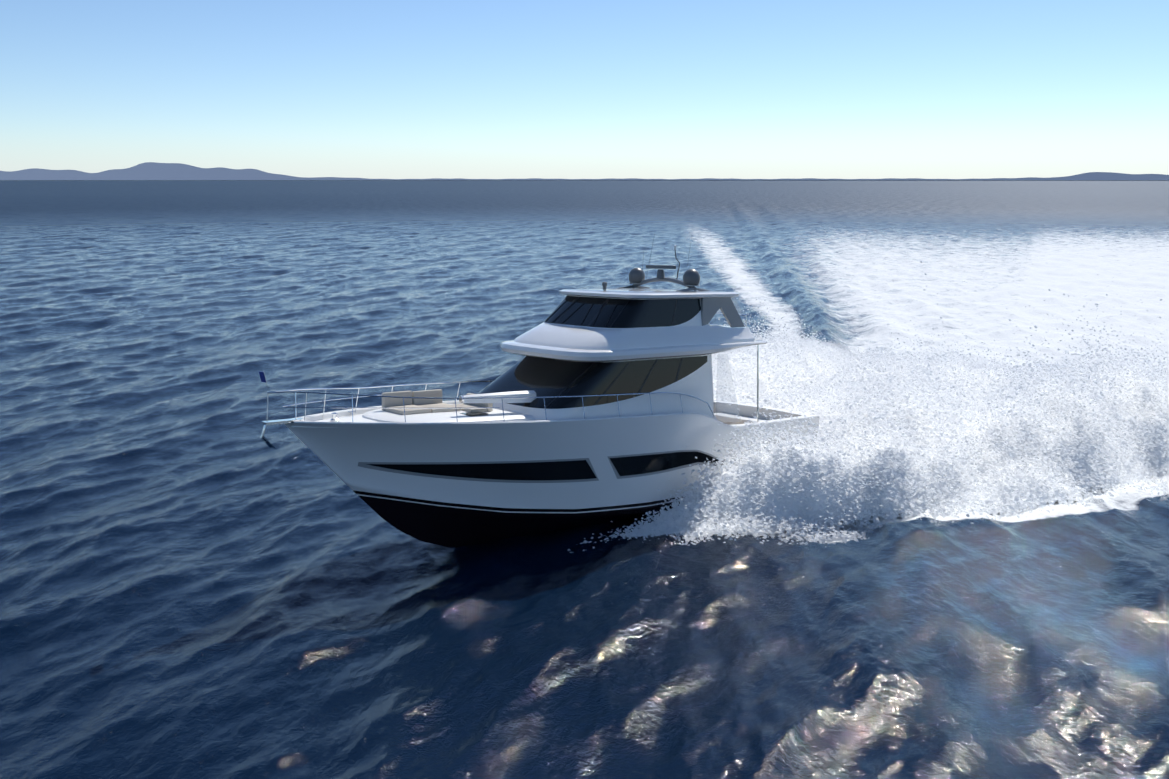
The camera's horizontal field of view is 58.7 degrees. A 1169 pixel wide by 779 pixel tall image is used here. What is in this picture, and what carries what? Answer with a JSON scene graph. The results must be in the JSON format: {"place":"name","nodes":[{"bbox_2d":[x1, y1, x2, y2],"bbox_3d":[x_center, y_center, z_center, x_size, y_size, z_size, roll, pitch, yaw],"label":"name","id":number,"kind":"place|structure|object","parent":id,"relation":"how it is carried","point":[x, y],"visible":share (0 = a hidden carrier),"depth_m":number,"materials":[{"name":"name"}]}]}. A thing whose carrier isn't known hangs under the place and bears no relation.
{"place":"outdoors","nodes":[
{"label":"outdoors","id":0,"kind":"place"},
{"bbox_2d":[0,181,1168,778],"bbox_3d":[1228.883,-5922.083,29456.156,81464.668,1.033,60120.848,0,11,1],"label":"ocean","id":1,"kind":"structure","parent":0,"point":[200,577],"depth_m":34.25,"materials":[{"name":"blue liquid"}]},
{"bbox_2d":[285,414,818,547],"bbox_3d":[-0.596,2.726,37.199,21.400,5.074,5.960,-5,9,-40],"label":"hull","id":2,"kind":"object","parent":1,"relation":"in","point":[451,513],"visible":0.71,"depth_m":33.36,"materials":[{"name":"paint"}]},
{"bbox_2d":[358,458,598,482],"bbox_3d":[-4.104,2.468,34.179,7.700,1.157,5.328,-5,9,-40],"label":"hull window frame","id":3,"kind":"object","parent":2,"relation":"attached to","point":[363,464],"visible":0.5,"depth_m":32.58,"materials":[{"name":"black glass"}]},
{"bbox_2d":[367,460,596,479],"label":"hull window","id":4,"kind":"structure","parent":3,"relation":"in","point":[569,470],"depth_m":32.99,"materials":[{"name":"grey glass"}]},
{"bbox_2d":[261,396,819,448],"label":"deck","id":5,"kind":"structure","parent":2,"relation":"on","point":[345,416],"depth_m":33.37,"materials":[{"name":"white plastic"}]},
{"bbox_2d":[362,404,534,421],"bbox_3d":[-4.444,0.950,33.680,5.950,0.653,3.900,-5,9,-40],"label":"coachroof","id":6,"kind":"object","parent":5,"relation":"on","point":[494,415],"visible":0.23,"depth_m":32.42,"materials":[{"name":"white plastic"}]},
{"bbox_2d":[382,389,492,414],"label":"cushions","id":7,"kind":"object","parent":6,"relation":"on","point":[388,402],"visible":0.75,"depth_m":33.52,"materials":[{"name":"beige fabric"}]},
{"bbox_2d":[460,411,487,415],"bbox_3d":[-3.514,0.771,33.060,0.700,0.028,0.600,-5,9,-40],"label":"deck hatch","id":8,"kind":"object","parent":6,"relation":"on","point":[476,413],"visible":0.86,"depth_m":33.01,"materials":[{"name":"black glass"}]},
{"bbox_2d":[463,390,535,402],"bbox_3d":[-2.645,0.563,33.639,3.100,0.979,0.600,-5,9,-40],"label":"davit","id":9,"kind":"object","parent":5,"relation":"on","point":[531,393],"visible":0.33,"depth_m":33.53,"materials":[{"name":"white"}]},
{"bbox_2d":[263,312,762,421],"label":"rails","id":10,"kind":"object","parent":5,"relation":"on","point":[324,400],"visible":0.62,"depth_m":32.15,"materials":[{"name":"silver metal"}]},
{"bbox_2d":[259,372,265,382],"bbox_3d":[-9.207,-0.361,29.697,0.052,0.346,0.392,-9,14,-38],"label":"flag","id":11,"kind":"object","parent":10,"relation":"attached to","point":[262,376],"visible":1,"depth_m":29.69,"materials":[{"name":"blue fabric"}]},
{"bbox_2d":[478,354,713,420],"bbox_3d":[0.076,-0.046,37.388,8.550,2.487,4.800,-5,9,-40],"label":"saloon","id":12,"kind":"object","parent":5,"relation":"on","point":[541,377],"depth_m":35.70,"materials":[{"name":"white plastic"}]},
{"bbox_2d":[477,357,595,407],"bbox_3d":[-1.712,-0.353,35.824,2.266,1.366,4.024,-5,9,-40],"label":"mullion","id":13,"kind":"object","parent":12,"relation":"attached to","point":[546,406],"visible":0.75,"depth_m":34.47,"materials":[{"name":"black metal"}]},
{"bbox_2d":[594,361,630,404],"bbox_3d":[-0.528,-0.461,36.817,1.815,1.363,4.712,-5,9,-40],"label":"mullion","id":14,"kind":"object","parent":12,"relation":"attached to","point":[598,400],"visible":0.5,"depth_m":35.05,"materials":[{"name":"black metal"}]},
{"bbox_2d":[500,340,768,361],"bbox_3d":[1.741,-1.606,38.589,9.450,0.403,5.440,-5,9,-40],"label":"flybridge overhang","id":15,"kind":"object","parent":12,"relation":"on","point":[547,352],"visible":0.62,"depth_m":35.55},
{"bbox_2d":[514,322,754,349],"bbox_3d":[1.730,-2.115,38.509,8.400,0.650,5.040,-5,9,-40],"label":"fly coaming","id":16,"kind":"object","parent":15,"relation":"on","point":[562,336],"visible":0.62,"depth_m":36.23,"materials":[{"name":"white plastic"}]},
{"bbox_2d":[545,301,616,326],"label":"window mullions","id":17,"kind":"object","parent":16,"relation":"on","point":[576,310],"visible":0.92,"depth_m":37.10,"materials":[{"name":"black metal"}]},
{"bbox_2d":[555,297,609,325],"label":"window mullions","id":18,"kind":"object","parent":16,"relation":"in","point":[593,318],"visible":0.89,"depth_m":36.43,"materials":[{"name":"black metal"}]},
{"bbox_2d":[544,296,629,327],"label":"window mullions","id":19,"kind":"object","parent":16,"relation":"in","point":[615,318],"visible":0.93,"depth_m":35.70,"materials":[{"name":"black metal"}]},
{"bbox_2d":[545,296,700,327],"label":"flybridge windows","id":20,"kind":"structure","parent":16,"relation":"on","point":[635,313],"depth_m":36.48,"materials":[{"name":"black glass"}]},
{"bbox_2d":[544,295,709,328],"bbox_3d":[1.406,-2.913,38.123,4.980,1.042,4.320,-5,9,-40],"label":"fly enclosure","id":21,"kind":"object","parent":16,"relation":"on","point":[696,320],"visible":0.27,"depth_m":37.29,"materials":[{"name":"white plastic"}]},
{"bbox_2d":[672,299,676,325],"bbox_3d":[1.841,-2.956,38.487,0.392,0.922,4.327,-5,9,-40],"label":"window mullion","id":22,"kind":"object","parent":16,"relation":"attached to","point":[674,313],"visible":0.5,"depth_m":36.89,"materials":[{"name":"black metal"}]},
{"bbox_2d":[701,298,744,327],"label":"hardtop struts","id":23,"kind":"object","parent":16,"relation":"on","point":[710,307],"visible":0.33,"depth_m":38.32,"materials":[{"name":"grey plastic"}]},
{"bbox_2d":[559,288,738,298],"bbox_3d":[2.238,-3.615,38.734,5.470,0.269,4.720,-5,9,-40],"label":"hardtop","id":24,"kind":"object","parent":23,"relation":"on","point":[638,293],"visible":0.96,"depth_m":37.07,"materials":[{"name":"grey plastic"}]},
{"bbox_2d":[618,277,708,290],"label":"radar arch","id":25,"kind":"structure","parent":24,"relation":"on","point":[666,279],"depth_m":39.13,"materials":[{"name":"white plastic"}]},
{"bbox_2d":[602,265,675,289],"bbox_3d":[1.826,-4.138,38.311,3.050,0.907,1.500,-5,9,-40],"label":"radar","id":26,"kind":"object","parent":25,"relation":"on","point":[660,272],"visible":1,"depth_m":39.03,"materials":[{"name":"grey"}]},
{"bbox_2d":[629,268,699,284],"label":"radar domes","id":27,"kind":"structure","parent":25,"relation":"on","point":[691,276],"depth_m":38.06,"materials":[{"name":"grey plastic"}]},
{"bbox_2d":[641,234,691,280],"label":"antennas","id":28,"kind":"object","parent":25,"relation":"on","point":[676,259],"visible":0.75,"depth_m":39.05,"materials":[{"name":"grey"}]},
{"bbox_2d":[636,359,657,395],"bbox_3d":[0.694,-0.646,37.831,1.141,1.211,4.682,-5,9,-40],"label":"mullion","id":29,"kind":"object","parent":12,"relation":"attached to","point":[640,389],"visible":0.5,"depth_m":36.09,"materials":[{"name":"black metal"}]},
{"bbox_2d":[675,358,682,381],"bbox_3d":[1.913,-0.944,38.826,0.479,0.830,4.606,-5,9,-40],"label":"mullion","id":30,"kind":"object","parent":12,"relation":"attached to","point":[678,370],"visible":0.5,"depth_m":37.10,"materials":[{"name":"black metal"}]},
{"bbox_2d":[714,413,767,424],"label":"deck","id":31,"kind":"structure","parent":5,"relation":"on","point":[732,422],"depth_m":43.61,"materials":[{"name":"white"}]},
{"bbox_2d":[607,450,724,478],"bbox_3d":[1.206,2.229,38.663,5.800,0.966,5.692,-5,9,-40],"label":"hull window frame","id":32,"kind":"object","parent":2,"relation":"on","point":[618,476],"visible":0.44,"depth_m":36.21,"materials":[{"name":"black glass"}]},
{"bbox_2d":[610,452,718,475],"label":"hull window","id":33,"kind":"structure","parent":32,"relation":"in","point":[632,465],"depth_m":36.07,"materials":[{"name":"grey glass"}]},
{"bbox_2d":[567,261,1168,552],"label":"spray drops","id":34,"kind":"object","parent":1,"relation":"on","point":[885,383],"visible":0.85,"depth_m":39.63,"materials":[{"name":"white liquid"}]},
{"bbox_2d":[637,360,1168,535],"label":"spray","id":35,"kind":"object","parent":1,"relation":"in","point":[804,481],"visible":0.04,"depth_m":37.36,"materials":[{"name":"white liquid"}]},
{"bbox_2d":[0,162,1168,179],"bbox_3d":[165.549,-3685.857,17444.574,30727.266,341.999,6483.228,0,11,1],"label":"land","id":36,"kind":"structure","parent":0,"point":[158,171],"depth_m":19321.81,"materials":[{"name":"grey stone"}]},
{"bbox_2d":[0,180,1168,180],"bbox_3d":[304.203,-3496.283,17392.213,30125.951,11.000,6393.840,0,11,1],"label":"beach","id":37,"kind":"structure","parent":0,"point":[584,180],"depth_m":19791.15,"materials":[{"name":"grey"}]},
{"bbox_2d":[0,0,1168,178],"label":"sky","id":38,"kind":"structure","parent":0,"point":[369,89],"materials":[{"name":"blue"}]},
{"bbox_2d":[716,354,740,421],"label":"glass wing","id":39,"kind":"structure","parent":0,"point":[720,401],"depth_m":38.67,"materials":[{"name":"clear glass"}]},
{"bbox_2d":[717,299,747,321],"bbox_3d":[4.399,-3.187,40.632,1.050,0.986,4.440,-5,9,-40],"label":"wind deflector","id":40,"kind":"object","parent":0,"point":[736,309],"visible":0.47,"depth_m":39.04,"materials":[{"name":"clear glass"}]}
]}

